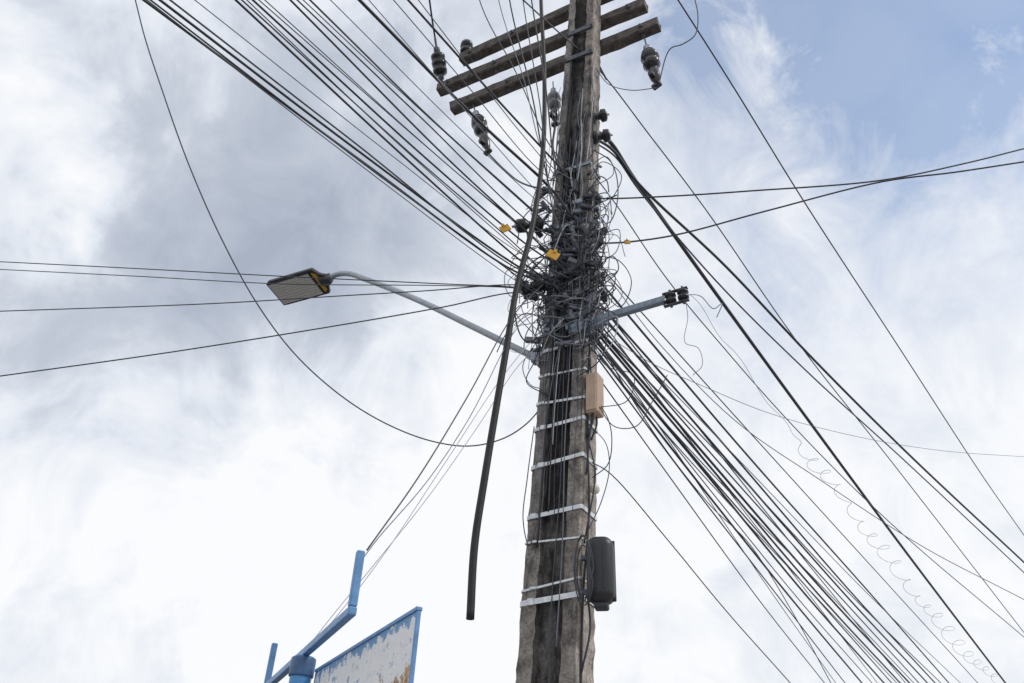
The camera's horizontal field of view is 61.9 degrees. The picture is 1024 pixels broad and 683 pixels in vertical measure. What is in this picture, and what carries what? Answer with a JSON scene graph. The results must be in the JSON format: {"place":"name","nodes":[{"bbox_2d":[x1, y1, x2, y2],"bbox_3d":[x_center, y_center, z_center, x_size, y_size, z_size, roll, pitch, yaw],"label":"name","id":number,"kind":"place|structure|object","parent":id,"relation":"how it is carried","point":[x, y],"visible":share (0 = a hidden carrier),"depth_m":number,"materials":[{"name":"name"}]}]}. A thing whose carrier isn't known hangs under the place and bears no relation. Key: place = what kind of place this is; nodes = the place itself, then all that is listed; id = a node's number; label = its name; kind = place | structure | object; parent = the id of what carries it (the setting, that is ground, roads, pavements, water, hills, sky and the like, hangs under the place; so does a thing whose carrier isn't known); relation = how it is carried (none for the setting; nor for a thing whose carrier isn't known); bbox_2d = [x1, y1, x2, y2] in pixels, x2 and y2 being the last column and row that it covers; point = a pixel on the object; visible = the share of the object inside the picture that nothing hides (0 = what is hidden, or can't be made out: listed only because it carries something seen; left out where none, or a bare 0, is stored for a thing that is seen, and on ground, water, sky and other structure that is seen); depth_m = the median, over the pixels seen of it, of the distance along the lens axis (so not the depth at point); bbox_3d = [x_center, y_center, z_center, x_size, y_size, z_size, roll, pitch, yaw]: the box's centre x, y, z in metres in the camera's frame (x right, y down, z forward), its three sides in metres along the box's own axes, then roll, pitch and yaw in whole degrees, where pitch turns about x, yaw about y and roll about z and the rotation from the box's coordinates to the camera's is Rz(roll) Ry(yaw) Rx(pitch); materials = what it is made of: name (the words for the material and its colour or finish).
{"place":"outdoors","nodes":[
{"label":"outdoors","id":0,"kind":"place"},
{"bbox_2d":[0,0,1023,682],"label":"sky","id":1,"kind":"structure","parent":0,"point":[181,516],"materials":[{"name":"white"}]},
{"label":"pavement","id":2,"kind":"structure","parent":0,"visible":0},
{"bbox_2d":[264,550,422,682],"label":"sign frame","id":3,"kind":"object","parent":2,"relation":"on","point":[387,653],"visible":1,"depth_m":3.65,"materials":[{"name":"blue paint"}]},
{"bbox_2d":[315,341,542,636],"bbox_3d":[-0.443,0.813,5.107,1.240,2.222,0.004,11,-34,-11],"label":"cable","id":4,"kind":"object","parent":3,"relation":"attached to","point":[427,497],"visible":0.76,"depth_m":5.04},
{"bbox_2d":[333,324,545,619],"bbox_3d":[-0.366,0.678,5.079,1.209,2.304,0.004,17,-35,-20],"label":"cable","id":5,"kind":"object","parent":3,"relation":"attached to","point":[435,477],"visible":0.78,"depth_m":4.95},
{"bbox_2d":[436,0,660,682],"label":"utility pole","id":6,"kind":"object","parent":2,"relation":"on","point":[588,22],"visible":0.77,"depth_m":5.59,"materials":[{"name":"wood"}]},
{"bbox_2d":[0,284,552,311],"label":"cable","id":7,"kind":"object","parent":6,"relation":"attached to","point":[266,300],"visible":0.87,"depth_m":6.42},
{"bbox_2d":[0,269,552,294],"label":"cable","id":8,"kind":"object","parent":6,"relation":"attached to","point":[264,283],"visible":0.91,"depth_m":6.60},
{"bbox_2d":[0,292,554,376],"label":"cable","id":9,"kind":"object","parent":6,"relation":"attached to","point":[265,337],"visible":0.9,"depth_m":6.17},
{"bbox_2d":[135,0,536,446],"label":"cable","id":10,"kind":"object","parent":6,"relation":"attached to","point":[254,298],"visible":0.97,"depth_m":5.19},
{"bbox_2d":[142,0,560,287],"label":"cable","id":11,"kind":"object","parent":6,"relation":"attached to","point":[181,28],"visible":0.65,"depth_m":5.01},
{"bbox_2d":[499,223,510,232],"bbox_3d":[-0.048,-0.798,6.024,0.088,0.083,0.025,4,-33,0],"label":"cable tag","id":12,"kind":"object","parent":11,"relation":"attached to","point":[503,228],"visible":0.91,"depth_m":6.02,"materials":[{"name":"yellow plastic"}]},
{"bbox_2d":[147,0,562,306],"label":"cable","id":13,"kind":"object","parent":6,"relation":"attached to","point":[336,146],"visible":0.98,"depth_m":4.92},
{"bbox_2d":[150,0,564,313],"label":"cable","id":14,"kind":"object","parent":6,"relation":"attached to","point":[222,55],"visible":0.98,"depth_m":4.90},
{"bbox_2d":[195,0,568,277],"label":"cable","id":15,"kind":"object","parent":6,"relation":"attached to","point":[357,128],"visible":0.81,"depth_m":5.25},
{"bbox_2d":[234,0,563,290],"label":"cable","id":16,"kind":"object","parent":6,"relation":"attached to","point":[355,111],"visible":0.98,"depth_m":5.15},
{"bbox_2d":[241,0,562,294],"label":"cable","id":17,"kind":"object","parent":6,"relation":"attached to","point":[277,32],"visible":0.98,"depth_m":5.21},
{"bbox_2d":[266,268,541,368],"bbox_3d":[-0.939,-0.161,6.960,2.989,1.595,0.298,-14,-37,25],"label":"street lamp","id":18,"kind":"object","parent":6,"relation":"attached to","point":[283,291],"visible":0.77,"depth_m":7.67,"materials":[{"name":"grey metal"}]},
{"bbox_2d":[247,0,561,285],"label":"cable","id":19,"kind":"object","parent":6,"relation":"attached to","point":[387,133],"visible":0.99,"depth_m":5.06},
{"bbox_2d":[252,0,566,270],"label":"cable","id":20,"kind":"object","parent":6,"relation":"attached to","point":[362,100],"visible":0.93,"depth_m":5.38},
{"bbox_2d":[258,0,566,266],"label":"cable","id":21,"kind":"object","parent":6,"relation":"attached to","point":[375,101],"visible":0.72,"depth_m":5.19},
{"bbox_2d":[265,0,568,266],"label":"cable","id":22,"kind":"object","parent":6,"relation":"attached to","point":[393,116],"visible":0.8,"depth_m":5.34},
{"bbox_2d":[289,0,572,277],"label":"cable","id":23,"kind":"object","parent":6,"relation":"attached to","point":[384,95],"visible":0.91,"depth_m":5.33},
{"bbox_2d":[297,0,571,241],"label":"cable","id":24,"kind":"object","parent":6,"relation":"attached to","point":[334,35],"visible":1,"depth_m":5.46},
{"bbox_2d":[431,38,446,81],"bbox_3d":[-0.760,-2.891,8.863,0.217,0.587,0.154,32,-42,-36],"label":"insulator","id":25,"kind":"object","parent":6,"relation":"attached to","point":[438,63],"visible":0.88,"depth_m":8.81,"materials":[{"name":"ceramic"}]},
{"bbox_2d":[330,0,571,224],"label":"cable","id":26,"kind":"object","parent":6,"relation":"attached to","point":[430,99],"visible":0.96,"depth_m":5.54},
{"bbox_2d":[358,0,572,218],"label":"cable","id":27,"kind":"object","parent":6,"relation":"attached to","point":[398,39],"visible":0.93,"depth_m":5.83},
{"bbox_2d":[460,39,472,52],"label":"insulator","id":28,"kind":"object","parent":6,"relation":"attached to","point":[466,44],"visible":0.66,"depth_m":8.92,"materials":[{"name":"ceramic"}]},
{"bbox_2d":[369,0,570,216],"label":"cable","id":29,"kind":"object","parent":6,"relation":"attached to","point":[457,101],"visible":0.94,"depth_m":5.58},
{"bbox_2d":[471,104,491,155],"bbox_3d":[-0.297,-2.026,8.088,0.161,0.796,0.247,26,-39,-31],"label":"insulator","id":30,"kind":"object","parent":6,"relation":"attached to","point":[484,140],"visible":0.85,"depth_m":8.01,"materials":[{"name":"ceramic"}]},
{"bbox_2d":[488,154,558,192],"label":"cable","id":31,"kind":"object","parent":30,"relation":"hanging from","point":[507,172],"visible":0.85,"depth_m":7.05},
{"bbox_2d":[393,0,573,187],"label":"cable","id":32,"kind":"object","parent":6,"relation":"attached to","point":[473,93],"visible":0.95,"depth_m":5.92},
{"bbox_2d":[466,0,546,619],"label":"cable","id":33,"kind":"object","parent":6,"relation":"attached to","point":[471,593],"visible":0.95,"depth_m":5.25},
{"bbox_2d":[545,249,559,260],"bbox_3d":[0.284,-0.600,5.909,0.103,0.095,0.025,4,-33,0],"label":"cable tag","id":34,"kind":"object","parent":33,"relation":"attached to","point":[553,255],"visible":1,"depth_m":5.90,"materials":[{"name":"yellow plastic"}]},
{"bbox_2d":[512,217,545,232],"bbox_3d":[0.129,-0.872,6.389,0.264,0.158,0.110,8,-33,-7],"label":"insulator","id":35,"kind":"object","parent":6,"relation":"attached to","point":[525,224],"visible":0.73,"depth_m":6.35,"materials":[{"name":"plastic"}]},
{"bbox_2d":[522,426,537,545],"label":"cable","id":36,"kind":"object","parent":6,"relation":"attached to","point":[525,494],"visible":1,"depth_m":5.08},
{"bbox_2d":[515,256,545,341],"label":"cable","id":37,"kind":"object","parent":6,"relation":"attached to","point":[530,270],"visible":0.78,"depth_m":5.81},
{"bbox_2d":[519,276,545,295],"bbox_3d":[0.141,-0.396,6.081,0.218,0.176,0.110,10,-33,-9],"label":"insulator","id":38,"kind":"object","parent":6,"relation":"attached to","point":[525,291],"visible":0.73,"depth_m":6.05,"materials":[{"name":"ceramic"}]},
{"bbox_2d":[0,261,552,291],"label":"cable","id":39,"kind":"object","parent":38,"relation":"attached to","point":[262,275],"visible":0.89,"depth_m":6.73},
{"bbox_2d":[366,283,543,550],"bbox_3d":[-0.203,0.252,4.967,0.007,2.436,1.406,-18,-39,29],"label":"cable","id":40,"kind":"object","parent":38,"relation":"attached to","point":[374,539],"visible":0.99,"depth_m":4.55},
{"bbox_2d":[509,0,571,218],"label":"cable","id":41,"kind":"object","parent":6,"relation":"attached to","point":[562,210],"visible":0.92,"depth_m":6.71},
{"bbox_2d":[523,1,569,239],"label":"cable","id":42,"kind":"object","parent":6,"relation":"attached to","point":[542,125],"visible":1,"depth_m":6.59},
{"bbox_2d":[531,0,572,201],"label":"cable","id":43,"kind":"object","parent":6,"relation":"attached to","point":[568,197],"visible":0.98,"depth_m":6.68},
{"bbox_2d":[536,38,572,546],"bbox_3d":[0.349,-0.754,6.403,0.170,4.756,0.020,6,-33,-3],"label":"cable","id":44,"kind":"object","parent":6,"relation":"attached to","point":[542,477],"visible":0.81,"depth_m":5.75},
{"bbox_2d":[548,81,560,127],"bbox_3d":[0.381,-2.164,7.748,0.131,0.609,0.137,4,-33,0],"label":"insulator","id":45,"kind":"object","parent":6,"relation":"attached to","point":[551,97],"visible":0.75,"depth_m":7.69,"materials":[{"name":"ceramic"}]},
{"bbox_2d":[548,138,570,511],"bbox_3d":[0.351,-0.310,6.085,0.103,3.237,0.020,8,-33,-7],"label":"cable","id":46,"kind":"object","parent":6,"relation":"attached to","point":[557,361],"visible":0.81,"depth_m":5.66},
{"bbox_2d":[497,47,625,523],"bbox_3d":[0.435,-0.671,6.390,0.983,4.384,0.466,-16,-38,27],"label":"cable tangle","id":47,"kind":"object","parent":6,"relation":"attached to","point":[581,268],"visible":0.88,"depth_m":6.08,"materials":[{"name":"rubber"}]},
{"bbox_2d":[158,0,560,289],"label":"cable","id":48,"kind":"object","parent":47,"relation":"attached to","point":[290,99],"visible":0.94,"depth_m":5.05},
{"bbox_2d":[169,0,559,281],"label":"cable","id":49,"kind":"object","parent":47,"relation":"attached to","point":[270,77],"visible":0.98,"depth_m":5.02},
{"bbox_2d":[303,0,563,238],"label":"cable","id":50,"kind":"object","parent":47,"relation":"attached to","point":[399,90],"visible":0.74,"depth_m":5.43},
{"bbox_2d":[309,0,562,241],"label":"cable","id":51,"kind":"object","parent":47,"relation":"attached to","point":[395,84],"visible":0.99,"depth_m":5.46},
{"bbox_2d":[365,307,545,555],"bbox_3d":[-0.217,0.368,4.916,0.005,2.238,1.386,-19,-39,31],"label":"cable","id":52,"kind":"object","parent":47,"relation":"attached to","point":[452,444],"visible":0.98,"depth_m":4.59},
{"bbox_2d":[407,0,567,175],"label":"cable","id":53,"kind":"object","parent":47,"relation":"attached to","point":[466,65],"visible":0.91,"depth_m":6.14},
{"bbox_2d":[418,0,565,196],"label":"cable","id":54,"kind":"object","parent":47,"relation":"attached to","point":[484,86],"visible":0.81,"depth_m":5.88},
{"bbox_2d":[479,0,573,168],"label":"cable","id":55,"kind":"object","parent":47,"relation":"attached to","point":[521,84],"visible":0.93,"depth_m":6.92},
{"bbox_2d":[498,0,572,180],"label":"cable","id":56,"kind":"object","parent":47,"relation":"attached to","point":[527,94],"visible":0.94,"depth_m":6.85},
{"bbox_2d":[598,339,830,682],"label":"cable","id":57,"kind":"object","parent":47,"relation":"attached to","point":[708,503],"visible":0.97,"depth_m":6.69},
{"bbox_2d":[548,128,576,682],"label":"cable","id":58,"kind":"object","parent":6,"relation":"attached to","point":[560,482],"visible":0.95,"depth_m":5.20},
{"bbox_2d":[555,99,581,646],"bbox_3d":[0.419,-0.208,5.968,0.130,4.554,0.018,13,-34,-14],"label":"cable","id":59,"kind":"object","parent":6,"relation":"attached to","point":[564,458],"visible":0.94,"depth_m":5.27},
{"bbox_2d":[580,267,590,682],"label":"cable","id":60,"kind":"object","parent":6,"relation":"attached to","point":[583,587],"visible":0.61,"depth_m":5.02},
{"bbox_2d":[584,414,595,543],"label":"cable","id":61,"kind":"object","parent":6,"relation":"attached to","point":[594,476],"visible":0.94,"depth_m":5.22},
{"bbox_2d":[585,100,595,474],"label":"cable","id":62,"kind":"object","parent":6,"relation":"attached to","point":[592,288],"visible":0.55,"depth_m":5.78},
{"bbox_2d":[571,536,616,610],"bbox_3d":[0.456,1.314,4.835,0.268,0.414,0.165,-4,-34,12],"label":"splice closure","id":63,"kind":"object","parent":6,"relation":"attached to","point":[603,596],"visible":0.91,"depth_m":4.76,"materials":[{"name":"black plastic"}]},
{"bbox_2d":[573,535,593,605],"bbox_3d":[0.398,1.267,4.741,0.114,0.394,0.046,-1,-33,7],"label":"cable coil","id":64,"kind":"object","parent":63,"relation":"attached to","point":[575,570],"visible":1,"depth_m":4.74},
{"bbox_2d":[581,603,590,672],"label":"cable","id":65,"kind":"object","parent":63,"relation":"hanging from","point":[587,645],"visible":0.87,"depth_m":4.69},
{"bbox_2d":[586,372,603,439],"bbox_3d":[0.512,0.422,5.523,0.132,0.447,0.118,-14,-37,25],"label":"terminal box","id":66,"kind":"object","parent":6,"relation":"attached to","point":[594,391],"visible":0.94,"depth_m":5.50,"materials":[{"name":"beige plastic"}]},
{"bbox_2d":[592,406,611,477],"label":"cable","id":67,"kind":"object","parent":66,"relation":"attached to","point":[611,443],"visible":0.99,"depth_m":5.31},
{"bbox_2d":[589,341,634,406],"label":"cable","id":68,"kind":"object","parent":66,"relation":"attached to","point":[618,370],"visible":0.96,"depth_m":5.59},
{"bbox_2d":[599,375,667,428],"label":"cable","id":69,"kind":"object","parent":66,"relation":"attached to","point":[645,414],"visible":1,"depth_m":5.44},
{"bbox_2d":[590,484,599,493],"bbox_3d":[0.477,0.913,5.256,0.128,0.066,0.058,-12,-36,23],"label":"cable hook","id":70,"kind":"object","parent":6,"relation":"attached to","point":[597,489],"visible":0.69,"depth_m":5.23,"materials":[{"name":"white plastic"}]},
{"bbox_2d":[589,109,608,123],"bbox_3d":[0.712,-1.858,7.051,0.187,0.125,0.110,-3,-34,11],"label":"insulator","id":71,"kind":"object","parent":6,"relation":"attached to","point":[602,115],"visible":0.88,"depth_m":7.01,"materials":[{"name":"ceramic"}]},
{"bbox_2d":[588,431,609,528],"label":"cable","id":72,"kind":"object","parent":6,"relation":"attached to","point":[607,480],"visible":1,"depth_m":5.17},
{"bbox_2d":[595,288,608,302],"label":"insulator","id":73,"kind":"object","parent":6,"relation":"attached to","point":[606,298],"visible":0.25,"depth_m":6.01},
{"bbox_2d":[592,129,612,143],"bbox_3d":[0.720,-1.662,6.925,0.196,0.119,0.110,-3,-34,10],"label":"insulator","id":74,"kind":"object","parent":6,"relation":"attached to","point":[605,135],"visible":0.75,"depth_m":6.89,"materials":[{"name":"ceramic"}]},
{"bbox_2d":[589,150,618,223],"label":"cable","id":75,"kind":"object","parent":6,"relation":"attached to","point":[617,190],"visible":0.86,"depth_m":6.48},
{"bbox_2d":[590,161,621,217],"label":"cable","id":76,"kind":"object","parent":6,"relation":"attached to","point":[616,190],"visible":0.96,"depth_m":6.56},
{"bbox_2d":[596,255,631,306],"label":"cable","id":77,"kind":"object","parent":6,"relation":"attached to","point":[630,277],"visible":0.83,"depth_m":5.99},
{"bbox_2d":[543,286,689,334],"bbox_3d":[0.679,-0.192,5.761,1.057,0.167,0.081,-13,-37,24],"label":"bracket arm","id":78,"kind":"object","parent":6,"relation":"attached to","point":[670,301],"visible":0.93,"depth_m":5.69},
{"bbox_2d":[690,295,997,682],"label":"coiled wire","id":79,"kind":"object","parent":78,"relation":"hanging from","point":[859,520],"visible":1,"depth_m":6.83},
{"bbox_2d":[641,38,661,90],"bbox_3d":[1.201,-2.420,7.393,0.168,0.700,0.173,4,-33,0],"label":"insulator","id":80,"kind":"object","parent":6,"relation":"attached to","point":[650,61],"visible":1,"depth_m":7.32,"materials":[{"name":"ceramic"}]},
{"bbox_2d":[595,68,657,90],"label":"cable","id":81,"kind":"object","parent":80,"relation":"attached to","point":[624,89],"visible":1,"depth_m":7.35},
{"bbox_2d":[658,0,698,87],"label":"cable","id":82,"kind":"object","parent":80,"relation":"attached to","point":[681,44],"visible":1,"depth_m":7.24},
{"bbox_2d":[591,461,790,682],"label":"cable","id":83,"kind":"object","parent":6,"relation":"attached to","point":[692,570],"visible":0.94,"depth_m":6.00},
{"bbox_2d":[604,385,824,682],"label":"cable","id":84,"kind":"object","parent":6,"relation":"attached to","point":[704,524],"visible":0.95,"depth_m":7.03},
{"bbox_2d":[602,344,835,682],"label":"cable","id":85,"kind":"object","parent":6,"relation":"attached to","point":[728,529],"visible":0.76,"depth_m":7.89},
{"bbox_2d":[597,357,844,682],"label":"cable","id":86,"kind":"object","parent":6,"relation":"attached to","point":[601,363],"visible":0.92,"depth_m":7.38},
{"bbox_2d":[591,343,861,682],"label":"cable","id":87,"kind":"object","parent":6,"relation":"attached to","point":[698,482],"visible":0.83,"depth_m":7.34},
{"bbox_2d":[591,339,871,682],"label":"cable","id":88,"kind":"object","parent":6,"relation":"attached to","point":[729,513],"visible":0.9,"depth_m":7.45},
{"bbox_2d":[596,340,884,682],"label":"cable","id":89,"kind":"object","parent":6,"relation":"attached to","point":[754,533],"visible":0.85,"depth_m":7.78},
{"bbox_2d":[605,326,876,681],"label":"cable","id":90,"kind":"object","parent":6,"relation":"attached to","point":[739,505],"visible":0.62,"depth_m":8.16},
{"bbox_2d":[592,349,896,682],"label":"cable","id":91,"kind":"object","parent":6,"relation":"attached to","point":[736,511],"visible":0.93,"depth_m":7.12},
{"bbox_2d":[598,340,891,682],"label":"cable","id":92,"kind":"object","parent":6,"relation":"attached to","point":[698,462],"visible":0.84,"depth_m":7.57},
{"bbox_2d":[598,335,900,682],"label":"cable","id":93,"kind":"object","parent":6,"relation":"attached to","point":[703,459],"visible":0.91,"depth_m":7.40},
{"bbox_2d":[591,340,913,682],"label":"cable","id":94,"kind":"object","parent":6,"relation":"attached to","point":[741,504],"visible":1,"depth_m":7.12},
{"bbox_2d":[599,303,905,682],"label":"cable","id":95,"kind":"object","parent":6,"relation":"attached to","point":[745,486],"visible":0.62,"depth_m":8.11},
{"bbox_2d":[596,328,909,682],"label":"cable","id":96,"kind":"object","parent":6,"relation":"attached to","point":[716,467],"visible":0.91,"depth_m":7.41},
{"bbox_2d":[601,327,918,682],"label":"cable","id":97,"kind":"object","parent":6,"relation":"attached to","point":[662,397],"visible":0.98,"depth_m":7.42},
{"bbox_2d":[593,303,927,682],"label":"cable","id":98,"kind":"object","parent":6,"relation":"attached to","point":[701,430],"visible":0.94,"depth_m":7.48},
{"bbox_2d":[602,305,935,682],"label":"cable","id":99,"kind":"object","parent":6,"relation":"attached to","point":[703,421],"visible":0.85,"depth_m":7.86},
{"bbox_2d":[597,329,940,682],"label":"cable","id":100,"kind":"object","parent":6,"relation":"attached to","point":[624,356],"visible":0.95,"depth_m":7.54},
{"bbox_2d":[597,279,948,682],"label":"cable","id":101,"kind":"object","parent":6,"relation":"attached to","point":[704,405],"visible":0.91,"depth_m":7.98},
{"bbox_2d":[523,0,1023,632],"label":"cable","id":102,"kind":"object","parent":6,"relation":"attached to","point":[757,284],"visible":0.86,"depth_m":9.14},
{"bbox_2d":[597,313,957,680],"bbox_3d":[5.998,4.490,11.444,0.007,1.484,18.116,-21,-40,32],"label":"cable","id":103,"kind":"object","parent":6,"relation":"attached to","point":[784,507],"visible":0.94,"depth_m":7.86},
{"bbox_2d":[592,258,977,682],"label":"cable","id":104,"kind":"object","parent":6,"relation":"attached to","point":[776,461],"visible":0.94,"depth_m":8.12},
{"bbox_2d":[599,131,1005,682],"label":"cable","id":105,"kind":"object","parent":6,"relation":"attached to","point":[702,274],"visible":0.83,"depth_m":9.79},
{"bbox_2d":[596,177,1023,636],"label":"cable","id":106,"kind":"object","parent":6,"relation":"attached to","point":[782,414],"visible":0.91,"depth_m":7.70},
{"bbox_2d":[599,140,1023,562],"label":"cable","id":107,"kind":"object","parent":6,"relation":"attached to","point":[637,182],"visible":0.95,"depth_m":8.69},
{"bbox_2d":[599,144,1023,572],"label":"cable","id":108,"kind":"object","parent":6,"relation":"attached to","point":[708,272],"visible":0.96,"depth_m":8.41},
{"bbox_2d":[600,268,1023,599],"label":"cable","id":109,"kind":"object","parent":6,"relation":"attached to","point":[789,459],"visible":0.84,"depth_m":6.40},
{"bbox_2d":[604,161,1023,243],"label":"cable","id":110,"kind":"object","parent":6,"relation":"attached to","point":[815,198],"visible":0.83,"depth_m":6.73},
{"bbox_2d":[608,336,1022,456],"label":"cable","id":111,"kind":"object","parent":6,"relation":"attached to","point":[793,420],"visible":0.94,"depth_m":7.27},
{"bbox_2d":[612,148,1023,198],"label":"cable","id":112,"kind":"object","parent":6,"relation":"attached to","point":[815,186],"visible":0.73,"depth_m":6.86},
{"bbox_2d":[677,0,1023,534],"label":"cable","id":113,"kind":"object","parent":6,"relation":"attached to","point":[829,240],"visible":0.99,"depth_m":9.28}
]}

